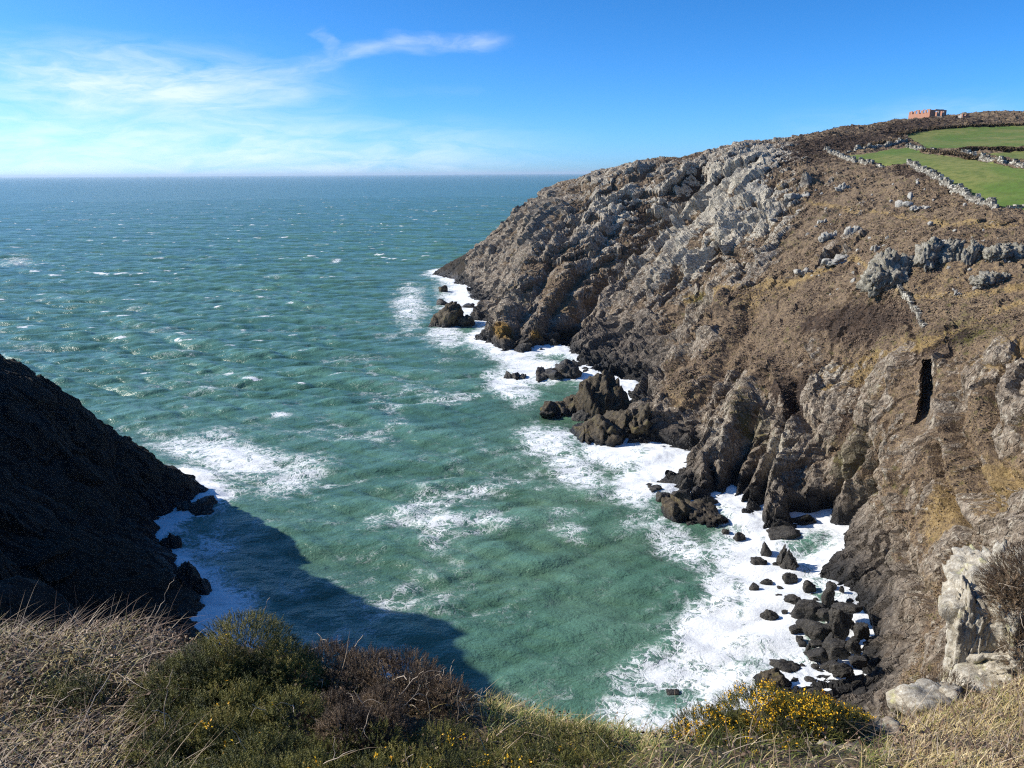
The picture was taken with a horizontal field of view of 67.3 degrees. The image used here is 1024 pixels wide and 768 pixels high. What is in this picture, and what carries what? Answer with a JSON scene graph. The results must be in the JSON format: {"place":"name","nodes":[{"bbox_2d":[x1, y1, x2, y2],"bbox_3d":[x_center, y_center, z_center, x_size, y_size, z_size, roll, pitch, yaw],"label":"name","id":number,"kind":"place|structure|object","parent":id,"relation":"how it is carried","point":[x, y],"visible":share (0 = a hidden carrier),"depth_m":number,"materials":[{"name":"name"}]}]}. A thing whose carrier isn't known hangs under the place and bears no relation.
{"place":"outdoors","nodes":[
{"label":"outdoors","id":0,"kind":"place"},
{"bbox_2d":[0,174,874,738],"bbox_3d":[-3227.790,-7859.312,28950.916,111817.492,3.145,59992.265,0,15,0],"label":"sea","id":1,"kind":"structure","parent":0,"point":[316,406],"depth_m":131.45,"materials":[{"name":"liquid"}]},
{"bbox_2d":[159,533,181,548],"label":"sea rock","id":2,"kind":"object","parent":1,"relation":"in","point":[171,541],"visible":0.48,"depth_m":95.83,"materials":[{"name":"stone"}]},
{"bbox_2d":[176,561,211,594],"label":"sea rock","id":3,"kind":"object","parent":1,"relation":"in","point":[188,574],"visible":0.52,"depth_m":84.53,"materials":[{"name":"stone"}]},
{"bbox_2d":[175,495,217,515],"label":"sea rock","id":4,"kind":"object","parent":1,"relation":"in","point":[202,506],"visible":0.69,"depth_m":106.24,"materials":[{"name":"stone"}]},
{"bbox_2d":[436,298,447,304],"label":"sea rock","id":5,"kind":"object","parent":1,"relation":"in","point":[439,301],"visible":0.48,"depth_m":273.17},
{"bbox_2d":[438,285,447,291],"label":"sea rock","id":6,"kind":"object","parent":1,"relation":"in","point":[444,288],"visible":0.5,"depth_m":302.03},
{"bbox_2d":[428,301,474,327],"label":"sea rock","id":7,"kind":"object","parent":1,"relation":"in","point":[450,314],"visible":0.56,"depth_m":233.68,"materials":[{"name":"stone"}]},
{"bbox_2d":[462,303,474,307],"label":"sea rock","id":8,"kind":"object","parent":1,"relation":"in","point":[469,305],"visible":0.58,"depth_m":267.35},
{"bbox_2d":[503,371,525,379],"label":"reef","id":9,"kind":"object","parent":1,"relation":"in","point":[515,376],"visible":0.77,"depth_m":174.79},
{"bbox_2d":[539,394,575,418],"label":"sea rock","id":10,"kind":"object","parent":1,"relation":"in","point":[565,407],"visible":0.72,"depth_m":148.69,"materials":[{"name":"stone"}]},
{"bbox_2d":[535,359,581,381],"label":"sea rock","id":11,"kind":"object","parent":1,"relation":"in","point":[565,368],"visible":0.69,"depth_m":173.49,"materials":[{"name":"stone"}]},
{"bbox_2d":[571,409,589,421],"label":"sea rock","id":12,"kind":"object","parent":1,"relation":"in","point":[581,415],"visible":0.63,"depth_m":145.57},
{"bbox_2d":[573,369,631,420],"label":"sea stack","id":13,"kind":"object","parent":1,"relation":"in","point":[600,393],"visible":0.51,"depth_m":145.37,"materials":[{"name":"stone"}]},
{"bbox_2d":[569,403,651,446],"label":"sea rock","id":14,"kind":"object","parent":1,"relation":"in","point":[598,429],"visible":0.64,"depth_m":133.41,"materials":[{"name":"stone"}]},
{"bbox_2d":[648,484,662,491],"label":"boulder","id":15,"kind":"object","parent":1,"relation":"in","point":[654,488],"visible":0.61,"depth_m":112.00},
{"bbox_2d":[655,491,669,502],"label":"boulder","id":16,"kind":"object","parent":1,"relation":"in","point":[659,495],"visible":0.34,"depth_m":108.61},
{"bbox_2d":[658,478,671,483],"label":"boulder","id":17,"kind":"object","parent":1,"relation":"in","point":[666,480],"visible":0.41,"depth_m":114.63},
{"bbox_2d":[666,689,678,695],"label":"boulder","id":18,"kind":"object","parent":1,"relation":"in","point":[669,692],"visible":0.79,"depth_m":68.66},
{"bbox_2d":[671,489,690,500],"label":"boulder","id":19,"kind":"object","parent":1,"relation":"in","point":[682,494],"visible":0.3,"depth_m":107.92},
{"bbox_2d":[679,477,693,490],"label":"boulder","id":20,"kind":"object","parent":1,"relation":"in","point":[686,483],"visible":0.34,"depth_m":112.14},
{"bbox_2d":[661,493,728,527],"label":"sea rock","id":21,"kind":"object","parent":1,"relation":"in","point":[687,511],"visible":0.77,"depth_m":102.23,"materials":[{"name":"stone"}]},
{"bbox_2d":[721,528,729,534],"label":"boulder","id":22,"kind":"object","parent":1,"relation":"in","point":[724,531],"visible":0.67,"depth_m":98.76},
{"bbox_2d":[733,532,745,541],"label":"boulder","id":23,"kind":"object","parent":1,"relation":"in","point":[739,536],"visible":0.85,"depth_m":97.28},
{"bbox_2d":[749,582,758,590],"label":"boulder","id":24,"kind":"object","parent":1,"relation":"in","point":[753,586],"visible":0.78,"depth_m":85.52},
{"bbox_2d":[750,556,767,564],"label":"boulder","id":25,"kind":"object","parent":1,"relation":"in","point":[756,560],"visible":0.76,"depth_m":91.16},
{"bbox_2d":[760,542,771,556],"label":"boulder","id":26,"kind":"object","parent":1,"relation":"in","point":[765,551],"visible":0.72,"depth_m":93.17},
{"bbox_2d":[760,578,772,584],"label":"boulder","id":27,"kind":"object","parent":1,"relation":"in","point":[766,581],"visible":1,"depth_m":87.24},
{"bbox_2d":[760,609,778,620],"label":"boulder","id":28,"kind":"object","parent":1,"relation":"in","point":[769,615],"visible":0.96,"depth_m":80.24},
{"bbox_2d":[754,667,791,689],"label":"boulder","id":29,"kind":"object","parent":1,"relation":"in","point":[775,674],"visible":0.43,"depth_m":68.87,"materials":[{"name":"stone"}]},
{"bbox_2d":[766,525,800,539],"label":"boulder","id":30,"kind":"object","parent":1,"relation":"in","point":[784,532],"visible":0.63,"depth_m":97.32,"materials":[{"name":"stone"}]},
{"bbox_2d":[769,659,800,672],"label":"boulder","id":31,"kind":"object","parent":1,"relation":"in","point":[784,665],"visible":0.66,"depth_m":71.82,"materials":[{"name":"stone"}]},
{"bbox_2d":[776,544,798,570],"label":"boulder","id":32,"kind":"object","parent":1,"relation":"in","point":[786,559],"visible":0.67,"depth_m":89.97,"materials":[{"name":"stone"}]},
{"bbox_2d":[782,572,797,583],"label":"boulder","id":33,"kind":"object","parent":1,"relation":"in","point":[789,578],"visible":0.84,"depth_m":87.13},
{"bbox_2d":[783,594,801,604],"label":"boulder","id":34,"kind":"object","parent":1,"relation":"in","point":[793,599],"visible":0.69,"depth_m":82.79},
{"bbox_2d":[789,624,803,633],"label":"boulder","id":35,"kind":"object","parent":1,"relation":"in","point":[795,629],"visible":0.73,"depth_m":77.42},
{"bbox_2d":[798,640,806,646],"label":"boulder","id":36,"kind":"object","parent":1,"relation":"in","point":[801,643],"visible":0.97,"depth_m":75.61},
{"bbox_2d":[789,599,825,621],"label":"boulder","id":37,"kind":"object","parent":1,"relation":"in","point":[806,608],"visible":0.67,"depth_m":79.77,"materials":[{"name":"stone"}]},
{"bbox_2d":[802,580,815,592],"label":"boulder","id":38,"kind":"object","parent":1,"relation":"in","point":[809,586],"visible":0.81,"depth_m":84.77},
{"bbox_2d":[804,677,816,681],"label":"boulder","id":39,"kind":"object","parent":1,"relation":"in","point":[806,679],"visible":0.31,"depth_m":69.69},
{"bbox_2d":[795,618,831,639],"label":"boulder","id":40,"kind":"object","parent":1,"relation":"in","point":[813,630],"visible":0.79,"depth_m":75.89,"materials":[{"name":"stone"}]},
{"bbox_2d":[828,607,851,639],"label":"boulder","id":41,"kind":"object","parent":40,"relation":"on","point":[840,621],"visible":0.87,"depth_m":74.74,"materials":[{"name":"stone"}]},
{"bbox_2d":[808,639,821,647],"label":"boulder","id":42,"kind":"object","parent":1,"relation":"in","point":[815,643],"visible":0.91,"depth_m":74.65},
{"bbox_2d":[811,663,818,669],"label":"boulder","id":43,"kind":"object","parent":1,"relation":"in","point":[815,666],"visible":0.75,"depth_m":71.91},
{"bbox_2d":[803,647,828,661],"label":"boulder","id":44,"kind":"object","parent":1,"relation":"in","point":[817,654],"visible":0.91,"depth_m":72.39,"materials":[{"name":"stone"}]},
{"bbox_2d":[815,607,829,621],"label":"boulder","id":45,"kind":"object","parent":1,"relation":"in","point":[823,614],"visible":0.84,"depth_m":78.75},
{"bbox_2d":[821,584,834,608],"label":"boulder","id":46,"kind":"object","parent":1,"relation":"in","point":[827,597],"visible":0.72,"depth_m":80.60,"materials":[{"name":"stone"}]},
{"bbox_2d":[822,632,833,648],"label":"boulder","id":47,"kind":"object","parent":1,"relation":"in","point":[830,635],"visible":0.31,"depth_m":73.25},
{"bbox_2d":[819,660,838,672],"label":"boulder","id":48,"kind":"object","parent":1,"relation":"in","point":[824,666],"visible":0.59,"depth_m":69.93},
{"bbox_2d":[826,581,836,589],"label":"boulder","id":49,"kind":"object","parent":1,"relation":"in","point":[828,583],"visible":0.42,"depth_m":84.73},
{"bbox_2d":[823,638,850,659],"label":"boulder","id":50,"kind":"object","parent":1,"relation":"in","point":[835,649],"visible":0.92,"depth_m":71.26,"materials":[{"name":"stone"}]},
{"bbox_2d":[0,110,1023,742],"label":"headland terrain","id":51,"kind":"structure","parent":0,"point":[86,498],"depth_m":109.67,"materials":[{"name":"stone"}]},
{"bbox_2d":[478,110,1023,683],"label":"heather","id":52,"kind":"object","parent":51,"relation":"on","point":[804,290],"visible":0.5,"depth_m":139.47,"materials":[{"name":"plant"}]},
{"bbox_2d":[921,148,979,159],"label":"hedge","id":53,"kind":"object","parent":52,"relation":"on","point":[965,156],"visible":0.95,"depth_m":186.89,"materials":[{"name":"stone"}]},
{"bbox_2d":[783,192,809,199],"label":"rock","id":54,"kind":"object","parent":51,"relation":"on","point":[791,196],"visible":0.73,"depth_m":190.94,"materials":[{"name":"stone"}]},
{"bbox_2d":[793,267,812,276],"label":"rock","id":55,"kind":"object","parent":51,"relation":"on","point":[798,272],"visible":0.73,"depth_m":151.51,"materials":[{"name":"stone"}]},
{"bbox_2d":[818,230,836,242],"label":"rock","id":56,"kind":"object","parent":51,"relation":"on","point":[824,237],"visible":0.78,"depth_m":156.69,"materials":[{"name":"stone"}]},
{"bbox_2d":[820,254,848,265],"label":"rock","id":57,"kind":"object","parent":51,"relation":"on","point":[838,259],"visible":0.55,"depth_m":146.09,"materials":[{"name":"stone"}]},
{"bbox_2d":[829,662,853,678],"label":"boulder","id":58,"kind":"object","parent":51,"relation":"on","point":[840,670],"visible":1,"depth_m":67.87,"materials":[{"name":"stone"}]},
{"bbox_2d":[834,182,852,191],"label":"rock","id":59,"kind":"object","parent":51,"relation":"on","point":[840,187],"visible":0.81,"depth_m":183.70,"materials":[{"name":"stone"}]},
{"bbox_2d":[835,602,862,613],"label":"boulder","id":60,"kind":"object","parent":51,"relation":"on","point":[848,608],"visible":0.98,"depth_m":76.57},
{"bbox_2d":[843,225,862,235],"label":"rock","id":61,"kind":"object","parent":51,"relation":"on","point":[848,230],"visible":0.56,"depth_m":152.25,"materials":[{"name":"stone"}]},
{"bbox_2d":[845,640,861,654],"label":"boulder","id":62,"kind":"object","parent":51,"relation":"on","point":[853,647],"visible":1,"depth_m":70.16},
{"bbox_2d":[823,146,884,167],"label":"dry stone wall","id":63,"kind":"structure","parent":51,"relation":"on","point":[853,159],"depth_m":203.21,"materials":[{"name":"stone"}]},
{"bbox_2d":[848,654,867,667],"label":"boulder","id":64,"kind":"object","parent":51,"relation":"on","point":[858,661],"visible":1,"depth_m":67.98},
{"bbox_2d":[853,622,869,639],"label":"boulder","id":65,"kind":"object","parent":51,"relation":"on","point":[861,630],"visible":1,"depth_m":72.62,"materials":[{"name":"stone"}]},
{"bbox_2d":[846,138,907,152],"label":"dry stone wall","id":66,"kind":"structure","parent":51,"relation":"on","point":[887,144],"depth_m":227.07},
{"bbox_2d":[870,244,884,252],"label":"rock","id":67,"kind":"object","parent":51,"relation":"on","point":[875,248],"visible":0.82,"depth_m":137.17,"materials":[{"name":"stone"}]},
{"bbox_2d":[860,137,905,146],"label":"hedge","id":68,"kind":"object","parent":51,"relation":"on","point":[882,142],"visible":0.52,"depth_m":233.70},
{"bbox_2d":[856,247,915,297],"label":"rock outcrop","id":69,"kind":"object","parent":51,"relation":"on","point":[890,267],"visible":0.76,"depth_m":114.59,"materials":[{"name":"stone"}]},
{"bbox_2d":[895,200,902,207],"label":"stone","id":70,"kind":"object","parent":51,"relation":"on","point":[898,203],"visible":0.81,"depth_m":154.94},
{"bbox_2d":[902,201,913,206],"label":"stone","id":71,"kind":"object","parent":51,"relation":"on","point":[906,204],"visible":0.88,"depth_m":152.70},
{"bbox_2d":[907,192,912,199],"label":"stone","id":72,"kind":"object","parent":51,"relation":"on","point":[909,195],"visible":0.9,"depth_m":156.10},
{"bbox_2d":[896,284,927,327],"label":"dry stone wall","id":73,"kind":"structure","parent":51,"relation":"on","point":[907,296],"depth_m":109.52,"materials":[{"name":"stone"}]},
{"bbox_2d":[909,205,930,210],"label":"rock","id":74,"kind":"object","parent":51,"relation":"on","point":[914,208],"visible":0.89,"depth_m":147.04,"materials":[{"name":"stone"}]},
{"bbox_2d":[905,143,936,149],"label":"dry stone wall","id":75,"kind":"structure","parent":51,"relation":"on","point":[911,146],"depth_m":214.13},
{"bbox_2d":[908,109,946,118],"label":"brick ruin","id":76,"kind":"object","parent":51,"relation":"on","point":[931,113],"visible":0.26,"depth_m":302.19,"materials":[{"name":"brick"}]},
{"bbox_2d":[913,236,965,272],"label":"rock outcrop","id":77,"kind":"object","parent":51,"relation":"on","point":[931,252],"visible":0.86,"depth_m":111.36,"materials":[{"name":"stone"}]},
{"bbox_2d":[906,159,997,207],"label":"dry stone wall","id":78,"kind":"structure","parent":51,"relation":"on","point":[952,187],"depth_m":151.96,"materials":[{"name":"stone"}]},
{"bbox_2d":[894,122,1023,134],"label":"hedge","id":79,"kind":"object","parent":51,"relation":"on","point":[914,130],"visible":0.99,"depth_m":267.08,"materials":[{"name":"plant"}]},
{"bbox_2d":[958,114,968,117],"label":"brick hut","id":80,"kind":"object","parent":51,"relation":"on","point":[963,115],"visible":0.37,"depth_m":291.26,"materials":[{"name":"brick"}]},
{"bbox_2d":[960,238,985,265],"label":"rock outcrop","id":81,"kind":"object","parent":51,"relation":"on","point":[972,253],"visible":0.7,"depth_m":108.45,"materials":[{"name":"stone"}]},
{"bbox_2d":[968,270,1010,286],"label":"rock outcrop","id":82,"kind":"object","parent":51,"relation":"on","point":[986,278],"visible":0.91,"depth_m":101.53,"materials":[{"name":"stone"}]},
{"bbox_2d":[957,146,1023,151],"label":"hedge","id":83,"kind":"object","parent":51,"relation":"on","point":[997,148],"visible":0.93,"depth_m":194.95,"materials":[{"name":"plant"}]},
{"bbox_2d":[982,242,1023,262],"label":"rock outcrop","id":84,"kind":"object","parent":51,"relation":"on","point":[998,251],"visible":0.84,"depth_m":105.88,"materials":[{"name":"stone"}]},
{"bbox_2d":[992,204,1023,208],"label":"dry stone wall","id":85,"kind":"structure","parent":51,"relation":"on","point":[1009,206],"depth_m":129.56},
{"bbox_2d":[0,585,1023,767],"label":"clifftop ground","id":86,"kind":"structure","parent":0,"point":[478,720],"depth_m":4.94,"materials":[{"name":"plant"}]},
{"bbox_2d":[47,688,80,723],"bbox_3d":[-2.768,1.998,4.731,0.266,0.282,0.024,-2,15,-6],"label":"bramble cane","id":87,"kind":"object","parent":86,"relation":"on","point":[58,704],"visible":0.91,"depth_m":4.72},
{"bbox_2d":[36,669,118,718],"bbox_3d":[-2.796,1.977,4.935,0.536,0.253,0.432,0,15,0],"label":"shrub","id":88,"kind":"object","parent":86,"relation":"on","point":[72,683],"visible":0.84,"depth_m":4.91,"materials":[{"name":"plant"}]},
{"bbox_2d":[77,664,119,735],"bbox_3d":[-2.526,1.945,4.670,0.021,0.307,0.388,6,17,23],"label":"bramble cane","id":89,"kind":"object","parent":86,"relation":"on","point":[93,701],"visible":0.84,"depth_m":4.64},
{"bbox_2d":[150,576,174,629],"bbox_3d":[-2.871,1.818,6.288,0.268,0.519,0.013,-4,16,-12],"label":"bramble cane","id":90,"kind":"object","parent":86,"relation":"on","point":[159,607],"visible":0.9,"depth_m":6.29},
{"bbox_2d":[162,667,172,740],"bbox_3d":[-1.958,1.859,4.369,0.236,0.664,0.024,8,18,29],"label":"bramble cane","id":91,"kind":"object","parent":86,"relation":"on","point":[165,702],"visible":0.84,"depth_m":4.36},
{"bbox_2d":[118,606,332,765],"bbox_3d":[-1.817,2.020,4.997,1.340,0.739,1.494,-5,16,-16],"label":"gorse bush","id":92,"kind":"object","parent":86,"relation":"on","point":[231,695],"visible":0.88,"depth_m":4.95,"materials":[{"name":"green plant"}]},
{"bbox_2d":[113,721,354,767],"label":"gorse bush","id":93,"kind":"object","parent":86,"relation":"on","point":[247,757],"visible":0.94,"depth_m":4.18,"materials":[{"name":"green plant"}]},
{"bbox_2d":[295,682,416,761],"bbox_3d":[-0.989,2.059,4.787,0.684,0.595,0.942,-6,16,-21],"label":"dead shrub","id":94,"kind":"object","parent":86,"relation":"on","point":[360,717],"visible":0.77,"depth_m":4.54,"materials":[{"name":"plant"}]},
{"bbox_2d":[291,633,481,731],"bbox_3d":[-0.906,2.073,5.344,1.520,0.711,0.939,14,21,41],"label":"dead shrub","id":95,"kind":"object","parent":86,"relation":"on","point":[437,685],"visible":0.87,"depth_m":5.27,"materials":[{"name":"plant"}]},
{"bbox_2d":[294,715,506,767],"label":"gorse bush","id":96,"kind":"object","parent":86,"relation":"on","point":[364,759],"visible":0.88,"depth_m":4.36,"materials":[{"name":"green plant"}]},
{"bbox_2d":[425,681,431,730],"bbox_3d":[-0.502,1.937,4.618,0.021,0.588,0.190,-1,15,-4],"label":"bramble cane","id":97,"kind":"object","parent":86,"relation":"on","point":[428,705],"visible":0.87,"depth_m":4.61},
{"bbox_2d":[0,612,1023,767],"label":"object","id":98,"kind":"object","parent":86,"relation":"on","point":[95,740],"visible":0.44,"depth_m":5.00,"materials":[{"name":"beige plant"}]},
{"bbox_2d":[466,714,630,767],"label":"gorse bush","id":99,"kind":"object","parent":86,"relation":"on","point":[528,755],"visible":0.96,"depth_m":4.49,"materials":[{"name":"green plant"}]},
{"bbox_2d":[652,721,835,759],"bbox_3d":[1.405,2.425,4.830,1.408,0.408,0.778,0,15,0],"label":"gorse bush","id":100,"kind":"object","parent":86,"relation":"on","point":[745,740],"visible":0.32,"depth_m":4.97,"materials":[{"name":"green plant"}]},
{"bbox_2d":[651,677,883,745],"bbox_3d":[1.817,2.510,5.513,1.782,0.636,0.901,-7,17,-23],"label":"gorse bush","id":101,"kind":"object","parent":86,"relation":"on","point":[827,708],"visible":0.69,"depth_m":5.48,"materials":[{"name":"green plant"}]},
{"bbox_2d":[811,716,903,754],"bbox_3d":[2.562,2.692,5.434,1.353,0.586,0.747,-11,18,-33],"label":"rock","id":102,"kind":"object","parent":86,"relation":"on","point":[891,721],"visible":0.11,"depth_m":5.58,"materials":[{"name":"stone"}]},
{"bbox_2d":[836,711,880,727],"bbox_3d":[2.715,2.637,5.834,0.601,0.381,0.405,-4,16,-14],"label":"gorse bush","id":103,"kind":"object","parent":86,"relation":"on","point":[864,713],"visible":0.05,"depth_m":5.86,"materials":[{"name":"green plant"}]},
{"bbox_2d":[886,678,964,718],"bbox_3d":[3.874,2.960,7.069,0.807,0.419,0.515,-6,16,-20],"label":"rock","id":104,"kind":"object","parent":86,"relation":"on","point":[921,688],"visible":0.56,"depth_m":6.99,"materials":[{"name":"stone"}]},
{"bbox_2d":[908,663,985,699],"bbox_3d":[4.143,2.913,7.267,0.756,0.498,0.510,4,16,17],"label":"dead shrub","id":105,"kind":"object","parent":86,"relation":"on","point":[947,678],"visible":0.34,"depth_m":7.29,"materials":[{"name":"plant"}]},
{"bbox_2d":[941,662,1002,697],"bbox_3d":[4.801,3.147,7.529,1.112,0.639,0.696,6,17,23],"label":"rock","id":106,"kind":"object","parent":86,"relation":"on","point":[972,671],"visible":0.21,"depth_m":7.53,"materials":[{"name":"stone"}]},
{"bbox_2d":[938,539,1023,684],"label":"rock","id":107,"kind":"object","parent":86,"relation":"on","point":[961,606],"visible":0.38,"depth_m":7.70,"materials":[{"name":"stone"}]},
{"bbox_2d":[972,539,1023,673],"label":"dead shrub","id":108,"kind":"object","parent":107,"relation":"on","point":[1006,591],"visible":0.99,"depth_m":7.36,"materials":[{"name":"plant"}]},
{"bbox_2d":[0,0,1023,176],"label":"sky","id":109,"kind":"structure","parent":0,"point":[89,88],"materials":[{"name":"blue"}]},
{"bbox_2d":[850,148,1023,209],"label":"field","id":110,"kind":"structure","parent":0,"point":[1003,184],"depth_m":158.67,"materials":[{"name":"plant"}]},
{"bbox_2d":[961,149,1023,167],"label":"dry stone wall","id":111,"kind":"structure","parent":110,"relation":"on","point":[1000,159],"depth_m":166.70,"materials":[{"name":"stone"}]},
{"bbox_2d":[905,126,1023,148],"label":"field","id":112,"kind":"structure","parent":0,"point":[989,136],"depth_m":244.41,"materials":[{"name":"plant"}]},
{"bbox_2d":[978,151,1023,160],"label":"field","id":113,"kind":"structure","parent":0,"point":[1016,155],"depth_m":186.55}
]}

